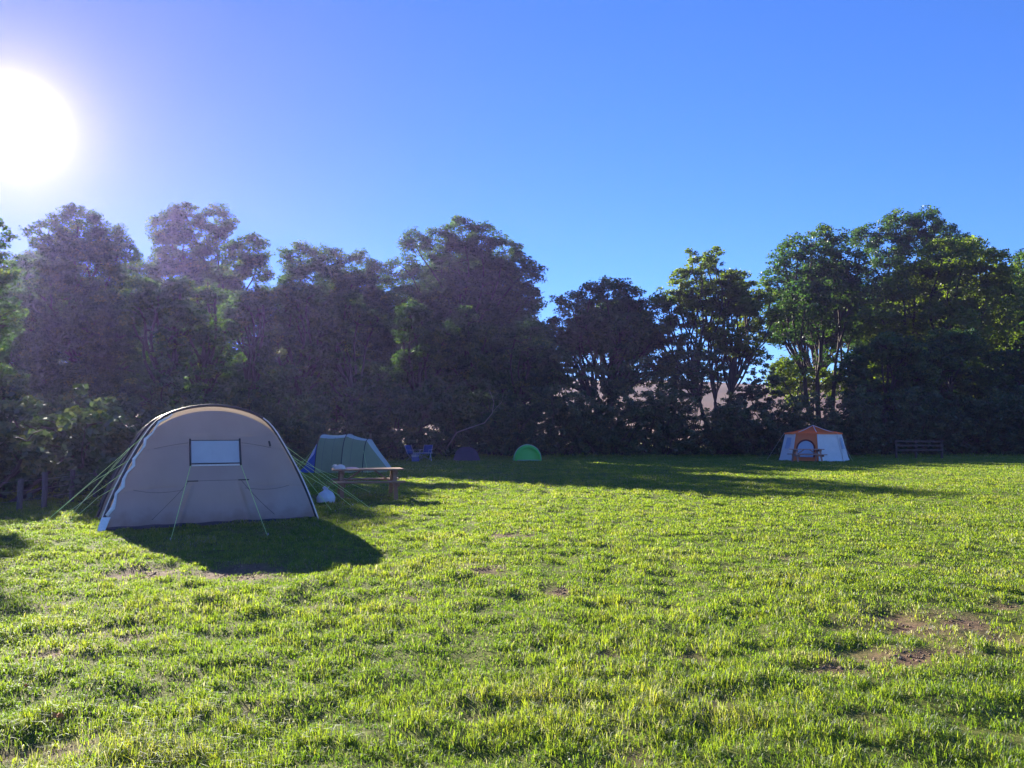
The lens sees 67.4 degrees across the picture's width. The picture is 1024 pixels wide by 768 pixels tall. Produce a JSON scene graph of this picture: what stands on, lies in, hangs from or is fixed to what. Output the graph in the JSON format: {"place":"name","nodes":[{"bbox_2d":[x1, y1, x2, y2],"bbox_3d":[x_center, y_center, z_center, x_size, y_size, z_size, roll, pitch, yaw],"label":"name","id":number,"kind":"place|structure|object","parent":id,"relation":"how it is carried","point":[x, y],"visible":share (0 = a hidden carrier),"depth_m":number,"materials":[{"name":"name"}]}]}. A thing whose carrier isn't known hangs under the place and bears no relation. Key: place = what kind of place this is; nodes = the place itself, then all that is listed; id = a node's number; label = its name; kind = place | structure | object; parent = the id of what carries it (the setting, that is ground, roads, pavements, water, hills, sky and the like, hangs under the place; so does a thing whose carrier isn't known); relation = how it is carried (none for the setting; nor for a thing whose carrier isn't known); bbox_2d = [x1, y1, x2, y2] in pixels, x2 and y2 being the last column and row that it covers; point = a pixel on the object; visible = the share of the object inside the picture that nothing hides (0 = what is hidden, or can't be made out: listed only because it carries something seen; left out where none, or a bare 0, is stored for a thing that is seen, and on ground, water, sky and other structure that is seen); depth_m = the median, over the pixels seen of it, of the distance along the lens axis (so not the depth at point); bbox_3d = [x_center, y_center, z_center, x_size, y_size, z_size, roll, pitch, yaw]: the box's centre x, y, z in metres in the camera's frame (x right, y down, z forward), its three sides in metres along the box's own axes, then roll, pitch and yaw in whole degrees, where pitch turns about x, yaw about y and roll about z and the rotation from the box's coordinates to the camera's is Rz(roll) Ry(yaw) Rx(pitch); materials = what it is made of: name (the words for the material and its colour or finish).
{"place":"outdoors","nodes":[
{"label":"outdoors","id":0,"kind":"place"},
{"bbox_2d":[334,464,345,468],"bbox_3d":[-4.333,2.085,19.392,0.294,0.112,0.262,0,-4,0],"label":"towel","id":1,"kind":"object","parent":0,"point":[340,466],"visible":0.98,"depth_m":19.29,"materials":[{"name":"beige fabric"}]},
{"bbox_2d":[12,376,846,440],"bbox_3d":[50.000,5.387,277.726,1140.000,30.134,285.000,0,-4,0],"label":"hill","id":2,"kind":"structure","parent":0,"point":[707,401],"depth_m":245.10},
{"bbox_2d":[0,441,1023,767],"bbox_3d":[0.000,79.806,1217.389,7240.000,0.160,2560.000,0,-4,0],"label":"ground","id":3,"kind":"structure","parent":0,"point":[872,651],"depth_m":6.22,"materials":[{"name":"green plant"}]},
{"bbox_2d":[0,218,36,406],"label":"broadleaf tree","id":4,"kind":"object","parent":3,"relation":"on","point":[7,277],"visible":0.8,"depth_m":31.52,"materials":[{"name":"green plant"}]},
{"bbox_2d":[0,249,82,392],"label":"broadleaf tree","id":5,"kind":"object","parent":3,"relation":"on","point":[13,360],"visible":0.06,"depth_m":102.80,"materials":[{"name":"green plant"}]},
{"bbox_2d":[2,467,97,509],"bbox_3d":[-10.408,2.404,16.771,0.525,0.952,5.439,0,-4,0],"label":"fence","id":6,"kind":"object","parent":3,"relation":"on","point":[19,491],"visible":0.74,"depth_m":16.73,"materials":[{"name":"wood"}]},
{"bbox_2d":[51,712,63,717],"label":"fallen leaf","id":7,"kind":"object","parent":3,"relation":"on","point":[58,715],"visible":1,"depth_m":4.41,"materials":[{"name":"brown plant"}]},
{"bbox_2d":[0,348,126,501],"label":"hedge bush","id":8,"kind":"object","parent":3,"relation":"on","point":[35,460],"visible":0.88,"depth_m":18.85,"materials":[{"name":"green plant"}]},
{"bbox_2d":[0,396,140,495],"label":"hedge bush","id":9,"kind":"object","parent":3,"relation":"on","point":[11,412],"visible":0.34,"depth_m":21.03,"materials":[{"name":"green plant"}]},
{"bbox_2d":[0,202,161,418],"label":"broadleaf tree","id":10,"kind":"object","parent":3,"relation":"on","point":[89,338],"visible":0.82,"depth_m":61.65,"materials":[{"name":"green plant"}]},
{"bbox_2d":[3,390,179,481],"bbox_3d":[-13.322,1.768,24.715,8.276,3.235,4.260,0,-4,0],"label":"hedge bush","id":11,"kind":"object","parent":3,"relation":"on","point":[80,398],"visible":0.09,"depth_m":24.71,"materials":[{"name":"green plant"}]},
{"bbox_2d":[89,354,202,463],"bbox_3d":[-14.065,1.236,31.012,9.056,5.101,3.926,0,-4,0],"label":"hedge bush","id":12,"kind":"object","parent":3,"relation":"on","point":[121,394],"visible":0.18,"depth_m":30.99,"materials":[{"name":"green plant"}]},
{"bbox_2d":[99,287,193,415],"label":"broadleaf tree","id":13,"kind":"object","parent":3,"relation":"on","point":[149,344],"depth_m":105.14,"materials":[{"name":"green plant"}]},
{"bbox_2d":[110,276,209,427],"bbox_3d":[-21.490,-1.022,47.165,6.185,11.985,5.263,0,-4,0],"label":"broadleaf tree","id":14,"kind":"object","parent":3,"relation":"on","point":[148,301],"visible":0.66,"depth_m":46.67,"materials":[{"name":"green plant"}]},
{"bbox_2d":[122,201,278,406],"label":"broadleaf tree","id":15,"kind":"object","parent":3,"relation":"on","point":[175,235],"visible":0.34,"depth_m":92.51,"materials":[{"name":"green plant"}]},
{"bbox_2d":[161,260,251,341],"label":"broadleaf tree","id":16,"kind":"object","parent":3,"relation":"on","point":[240,283],"visible":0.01,"depth_m":108.49,"materials":[{"name":"green plant"}]},
{"bbox_2d":[42,404,375,539],"bbox_3d":[-6.079,1.650,16.188,6.261,2.325,8.843,1,-4,-9],"label":"tunnel tent","id":17,"kind":"object","parent":3,"relation":"on","point":[207,464],"visible":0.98,"depth_m":14.13,"materials":[{"name":"grey fabric"}]},
{"bbox_2d":[189,438,241,465],"bbox_3d":[-5.487,1.259,14.217,0.901,0.502,0.235,2,-4,-28],"label":"window","id":18,"kind":"structure","parent":17,"relation":"in","point":[216,452],"depth_m":14.22,"materials":[{"name":"plastic"}]},
{"bbox_2d":[171,285,246,402],"bbox_3d":[-20.325,-0.697,50.335,5.161,11.798,4.595,0,-4,0],"label":"broadleaf tree","id":19,"kind":"object","parent":3,"relation":"on","point":[207,351],"visible":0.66,"depth_m":49.90,"materials":[{"name":"green plant"}]},
{"bbox_2d":[179,358,323,467],"bbox_3d":[-13.734,1.477,37.346,9.129,5.444,4.307,0,-4,0],"label":"hedge bush","id":20,"kind":"object","parent":3,"relation":"on","point":[301,433],"visible":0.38,"depth_m":37.08,"materials":[{"name":"green plant"}]},
{"bbox_2d":[213,286,292,427],"bbox_3d":[-18.698,-0.831,55.203,6.227,12.678,4.976,0,-4,0],"label":"broadleaf tree","id":21,"kind":"object","parent":3,"relation":"on","point":[250,300],"visible":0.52,"depth_m":55.05,"materials":[{"name":"green plant"}]},
{"bbox_2d":[235,284,298,413],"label":"broadleaf tree","id":22,"kind":"object","parent":3,"relation":"on","point":[279,307],"visible":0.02,"depth_m":102.42,"materials":[{"name":"green plant"}]},
{"bbox_2d":[241,346,360,463],"bbox_3d":[-11.982,1.211,41.749,8.599,6.534,3.895,0,-4,8],"label":"hedge bush","id":23,"kind":"object","parent":3,"relation":"on","point":[288,386],"visible":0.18,"depth_m":41.61,"materials":[{"name":"green plant"}]},
{"bbox_2d":[263,281,342,443],"bbox_3d":[-16.378,-1.005,58.279,6.554,13.415,5.176,0,-4,0],"label":"broadleaf tree","id":24,"kind":"object","parent":3,"relation":"on","point":[291,296],"visible":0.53,"depth_m":57.91,"materials":[{"name":"green plant"}]},
{"bbox_2d":[317,486,334,502],"bbox_3d":[-4.387,2.614,18.113,0.433,0.404,0.337,1,-4,-20],"label":"carrier bag","id":25,"kind":"object","parent":3,"relation":"on","point":[326,494],"visible":0.89,"depth_m":17.99,"materials":[{"name":"white plastic"}]},
{"bbox_2d":[254,239,399,433],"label":"broadleaf tree","id":26,"kind":"object","parent":3,"relation":"on","point":[367,277],"visible":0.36,"depth_m":98.33,"materials":[{"name":"green plant"}]},
{"bbox_2d":[293,273,373,430],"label":"broadleaf tree","id":27,"kind":"object","parent":3,"relation":"on","point":[333,308],"depth_m":106.39,"materials":[{"name":"green plant"}]},
{"bbox_2d":[296,433,390,472],"bbox_3d":[-7.494,2.902,32.363,4.582,1.662,3.479,0,-4,6],"label":"tunnel tent","id":28,"kind":"object","parent":3,"relation":"on","point":[346,450],"visible":0.83,"depth_m":32.02,"materials":[{"name":"green fabric"}]},
{"bbox_2d":[307,444,316,461],"bbox_3d":[-8.421,2.920,32.227,0.366,0.851,0.264,0,-4,6],"label":"window","id":29,"kind":"structure","parent":28,"relation":"in","point":[312,453],"depth_m":32.18,"materials":[{"name":"blue fabric"}]},
{"bbox_2d":[301,290,403,426],"bbox_3d":[-12.371,-0.795,60.288,7.951,13.263,5.776,0,-4,0],"label":"broadleaf tree","id":30,"kind":"object","parent":3,"relation":"on","point":[343,335],"visible":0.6,"depth_m":59.86,"materials":[{"name":"green plant"}]},
{"bbox_2d":[286,374,418,459],"bbox_3d":[-10.040,2.103,46.811,8.229,5.398,3.846,-1,-4,8],"label":"hedge bush","id":31,"kind":"object","parent":3,"relation":"on","point":[382,439],"visible":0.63,"depth_m":46.65,"materials":[{"name":"green plant"}]},
{"bbox_2d":[330,467,405,499],"bbox_3d":[-3.689,2.546,19.577,1.760,0.785,1.634,1,-4,-16],"label":"picnic table","id":32,"kind":"object","parent":3,"relation":"on","point":[392,481],"visible":0.91,"depth_m":19.32,"materials":[{"name":"brown wood"}]},
{"bbox_2d":[361,275,420,430],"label":"broadleaf tree","id":33,"kind":"object","parent":3,"relation":"on","point":[385,305],"visible":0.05,"depth_m":105.50,"materials":[{"name":"green plant"}]},
{"bbox_2d":[328,375,457,458],"bbox_3d":[-7.748,2.167,49.682,8.414,5.647,3.835,0,-4,0],"label":"hedge bush","id":34,"kind":"object","parent":3,"relation":"on","point":[434,440],"visible":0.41,"depth_m":49.63,"materials":[{"name":"green plant"}]},
{"bbox_2d":[404,445,413,460],"bbox_3d":[-5.967,4.120,45.889,0.806,0.974,0.690,-3,-4,35],"label":"camp chair","id":35,"kind":"object","parent":3,"relation":"on","point":[408,449],"visible":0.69,"depth_m":45.97,"materials":[{"name":"blue fabric"}]},
{"bbox_2d":[411,454,418,461],"bbox_3d":[-5.595,4.289,44.416,0.466,0.430,0.300,1,-4,-12],"label":"cool box","id":36,"kind":"object","parent":3,"relation":"on","point":[414,457],"visible":0.98,"depth_m":44.30,"materials":[{"name":"blue plastic"}]},
{"bbox_2d":[377,299,471,445],"bbox_3d":[-7.537,-0.567,65.081,8.380,13.382,5.679,0,-4,0],"label":"broadleaf tree","id":37,"kind":"object","parent":3,"relation":"on","point":[407,360],"visible":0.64,"depth_m":64.44,"materials":[{"name":"green plant"}]},
{"bbox_2d":[419,445,432,459],"bbox_3d":[-5.211,4.174,46.728,0.690,0.974,0.806,-1,-4,15],"label":"camp chair","id":38,"kind":"object","parent":3,"relation":"on","point":[428,449],"visible":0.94,"depth_m":46.93,"materials":[{"name":"blue fabric"}]},
{"bbox_2d":[395,374,513,456],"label":"hedge bush","id":39,"kind":"object","parent":3,"relation":"on","point":[476,436],"visible":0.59,"depth_m":52.81,"materials":[{"name":"green plant"}]},
{"bbox_2d":[376,214,548,445],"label":"broadleaf tree","id":40,"kind":"object","parent":3,"relation":"on","point":[489,307],"visible":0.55,"depth_m":99.20,"materials":[{"name":"green plant"}]},
{"bbox_2d":[453,447,480,460],"bbox_3d":[-2.774,4.253,46.821,1.667,0.830,1.327,0,-4,-5],"label":"dome tent","id":41,"kind":"object","parent":3,"relation":"on","point":[466,453],"visible":0.94,"depth_m":46.42,"materials":[{"name":"fabric"}]},
{"bbox_2d":[429,304,517,444],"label":"broadleaf tree","id":42,"kind":"object","parent":3,"relation":"on","point":[481,368],"visible":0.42,"depth_m":65.46,"materials":[{"name":"green plant"}]},
{"bbox_2d":[417,250,549,412],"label":"broadleaf tree","id":43,"kind":"object","parent":3,"relation":"on","point":[494,283],"visible":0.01,"depth_m":108.29,"materials":[{"name":"green plant"}]},
{"bbox_2d":[440,376,566,455],"bbox_3d":[-0.860,2.315,53.709,9.044,5.865,5.939,2,-4,-30],"label":"hedge bush","id":44,"kind":"object","parent":3,"relation":"on","point":[520,415],"visible":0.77,"depth_m":53.55,"materials":[{"name":"green plant"}]},
{"bbox_2d":[0,522,1021,767],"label":"clover","id":45,"kind":"object","parent":3,"relation":"on","point":[528,650],"visible":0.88,"depth_m":5.36,"materials":[{"name":"green plant"}]},
{"bbox_2d":[5,532,1023,764],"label":"soil crumbs","id":46,"kind":"object","parent":3,"relation":"on","point":[823,667],"visible":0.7,"depth_m":6.67,"materials":[{"name":"brown soil"}]},
{"bbox_2d":[480,319,554,452],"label":"broadleaf tree","id":47,"kind":"object","parent":3,"relation":"on","point":[526,352],"visible":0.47,"depth_m":65.76,"materials":[{"name":"green plant"}]},
{"bbox_2d":[513,444,541,460],"bbox_3d":[0.877,4.093,45.832,1.692,1.006,1.240,1,-4,-8],"label":"dome tent","id":48,"kind":"object","parent":3,"relation":"on","point":[526,452],"visible":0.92,"depth_m":45.43,"materials":[{"name":"green fabric"}]},
{"bbox_2d":[517,445,539,459],"bbox_3d":[0.931,4.090,45.446,1.607,0.960,0.093,1,-4,-8],"label":"door","id":49,"kind":"structure","parent":48,"relation":"in","point":[528,453],"depth_m":45.45,"materials":[{"name":"green fabric"}]},
{"bbox_2d":[498,314,578,432],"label":"broadleaf tree","id":50,"kind":"object","parent":3,"relation":"on","point":[515,366],"visible":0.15,"depth_m":73.81,"materials":[{"name":"green plant"}]},
{"bbox_2d":[498,340,629,453],"bbox_3d":[3.977,1.121,62.990,11.963,9.440,4.851,1,-4,-8],"label":"scrub bush","id":51,"kind":"object","parent":3,"relation":"on","point":[553,354],"visible":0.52,"depth_m":62.73,"materials":[{"name":"green plant"}]},
{"bbox_2d":[502,384,626,455],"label":"hedge bush","id":52,"kind":"object","parent":3,"relation":"on","point":[578,443],"visible":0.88,"depth_m":53.38,"materials":[{"name":"green plant"}]},
{"bbox_2d":[535,275,675,411],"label":"broadleaf tree","id":53,"kind":"object","parent":3,"relation":"on","point":[639,343],"visible":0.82,"depth_m":83.06,"materials":[{"name":"green plant"}]},
{"bbox_2d":[550,389,668,455],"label":"hedge bush","id":54,"kind":"object","parent":3,"relation":"on","point":[622,420],"visible":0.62,"depth_m":53.99,"materials":[{"name":"green plant"}]},
{"bbox_2d":[573,300,664,422],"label":"broadleaf tree","id":55,"kind":"object","parent":3,"relation":"on","point":[651,323],"visible":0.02,"depth_m":102.56,"materials":[{"name":"green plant"}]},
{"bbox_2d":[561,357,696,452],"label":"scrub bush","id":56,"kind":"object","parent":3,"relation":"on","point":[605,387],"visible":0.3,"depth_m":65.75,"materials":[{"name":"green plant"}]},
{"bbox_2d":[588,381,719,455],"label":"hedge bush","id":57,"kind":"object","parent":3,"relation":"on","point":[663,400],"visible":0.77,"depth_m":54.50,"materials":[{"name":"green plant"}]},
{"bbox_2d":[635,347,756,449],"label":"scrub bush","id":58,"kind":"object","parent":3,"relation":"on","point":[695,377],"visible":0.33,"depth_m":66.75,"materials":[{"name":"green plant"}]},
{"bbox_2d":[645,403,767,454],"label":"hedge bush","id":59,"kind":"object","parent":3,"relation":"on","point":[738,438],"visible":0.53,"depth_m":54.70,"materials":[{"name":"green plant"}]},
{"bbox_2d":[646,246,787,423],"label":"ash tree","id":60,"kind":"object","parent":3,"relation":"on","point":[737,300],"visible":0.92,"depth_m":81.20,"materials":[{"name":"green plant"}]},
{"bbox_2d":[697,392,820,455],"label":"hedge bush","id":61,"kind":"object","parent":3,"relation":"on","point":[769,425],"visible":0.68,"depth_m":54.13,"materials":[{"name":"green plant"}]},
{"bbox_2d":[714,363,832,448],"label":"scrub bush","id":62,"kind":"object","parent":3,"relation":"on","point":[756,391],"visible":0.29,"depth_m":66.71,"materials":[{"name":"green plant"}]},
{"bbox_2d":[763,355,847,417],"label":"hawthorn tree","id":63,"kind":"object","parent":3,"relation":"on","point":[794,382],"visible":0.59,"depth_m":92.04,"materials":[{"name":"green plant"}]},
{"bbox_2d":[789,449,826,461],"bbox_3d":[16.905,4.115,44.027,1.760,0.785,1.634,0,-4,4],"label":"picnic table","id":64,"kind":"object","parent":3,"relation":"on","point":[816,454],"visible":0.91,"depth_m":43.70,"materials":[{"name":"red wood"}]},
{"bbox_2d":[767,425,849,461],"bbox_3d":[18.056,3.576,46.736,4.674,2.160,4.265,0,-4,0],"label":"bell tent","id":65,"kind":"object","parent":3,"relation":"on","point":[831,443],"visible":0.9,"depth_m":45.51,"materials":[{"name":"white fabric"}]},
{"bbox_2d":[793,434,818,460],"bbox_3d":[17.399,3.761,45.481,1.546,1.620,0.397,-3,-5,36],"label":"door panel","id":66,"kind":"structure","parent":65,"relation":"in","point":[802,441],"depth_m":45.47,"materials":[{"name":"orange fabric"}]},
{"bbox_2d":[764,257,862,417],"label":"broadleaf tree","id":67,"kind":"object","parent":3,"relation":"on","point":[832,340],"visible":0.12,"depth_m":107.44,"materials":[{"name":"green plant"}]},
{"bbox_2d":[748,387,884,454],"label":"hedge bush","id":68,"kind":"object","parent":3,"relation":"on","point":[853,431],"visible":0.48,"depth_m":54.44,"materials":[{"name":"green plant"}]},
{"bbox_2d":[755,223,882,424],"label":"broadleaf tree","id":69,"kind":"object","parent":3,"relation":"on","point":[811,294],"visible":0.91,"depth_m":85.60,"materials":[{"name":"green plant"}]},
{"bbox_2d":[808,371,936,450],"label":"scrub bush","id":70,"kind":"object","parent":3,"relation":"on","point":[840,405],"visible":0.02,"depth_m":67.68,"materials":[{"name":"green plant"}]},
{"bbox_2d":[809,384,936,455],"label":"hedge bush","id":71,"kind":"object","parent":3,"relation":"on","point":[872,429],"visible":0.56,"depth_m":55.25,"materials":[{"name":"green plant"}]},
{"bbox_2d":[829,330,943,449],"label":"broadleaf tree","id":72,"kind":"object","parent":3,"relation":"on","point":[897,348],"visible":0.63,"depth_m":65.46,"materials":[{"name":"green plant"}]},
{"bbox_2d":[844,260,951,405],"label":"broadleaf tree","id":73,"kind":"object","parent":3,"relation":"on","point":[856,344],"visible":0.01,"depth_m":110.73,"materials":[{"name":"green plant"}]},
{"bbox_2d":[841,205,980,346],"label":"broadleaf tree","id":74,"kind":"object","parent":3,"relation":"on","point":[904,240],"visible":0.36,"depth_m":103.54,"materials":[{"name":"green plant"}]},
{"bbox_2d":[895,440,943,457],"bbox_3d":[26.664,4.282,50.307,3.183,1.240,0.165,0,-4,0],"label":"fence","id":75,"kind":"object","parent":3,"relation":"on","point":[941,449],"visible":0.74,"depth_m":50.24,"materials":[{"name":"brown wood"}]},
{"bbox_2d":[862,386,990,454],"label":"hedge bush","id":76,"kind":"object","parent":3,"relation":"on","point":[950,439],"visible":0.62,"depth_m":56.53,"materials":[{"name":"green plant"}]},
{"bbox_2d":[842,235,1023,411],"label":"broadleaf tree","id":77,"kind":"object","parent":3,"relation":"on","point":[986,288],"visible":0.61,"depth_m":78.86,"materials":[{"name":"green plant"}]},
{"bbox_2d":[880,356,1005,451],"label":"scrub bush","id":78,"kind":"object","parent":3,"relation":"on","point":[962,384],"visible":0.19,"depth_m":67.31,"materials":[{"name":"green plant"}]},
{"bbox_2d":[900,327,1021,450],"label":"broadleaf tree","id":79,"kind":"object","parent":3,"relation":"on","point":[944,353],"visible":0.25,"depth_m":66.83,"materials":[{"name":"green plant"}]},
{"bbox_2d":[913,385,1023,454],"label":"hedge bush","id":80,"kind":"object","parent":3,"relation":"on","point":[977,413],"visible":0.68,"depth_m":57.41,"materials":[{"name":"green plant"}]},
{"bbox_2d":[945,264,1023,396],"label":"broadleaf tree","id":81,"kind":"object","parent":3,"relation":"on","point":[1002,295],"depth_m":98.09,"materials":[{"name":"green plant"}]},
{"bbox_2d":[1002,248,1023,361],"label":"broadleaf tree","id":82,"kind":"object","parent":3,"relation":"on","point":[1019,346],"visible":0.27,"depth_m":83.23,"materials":[{"name":"green plant"}]},
{"bbox_2d":[0,0,1023,383],"label":"sky","id":83,"kind":"structure","parent":0,"point":[610,138],"materials":[{"name":"blue"}]}
]}

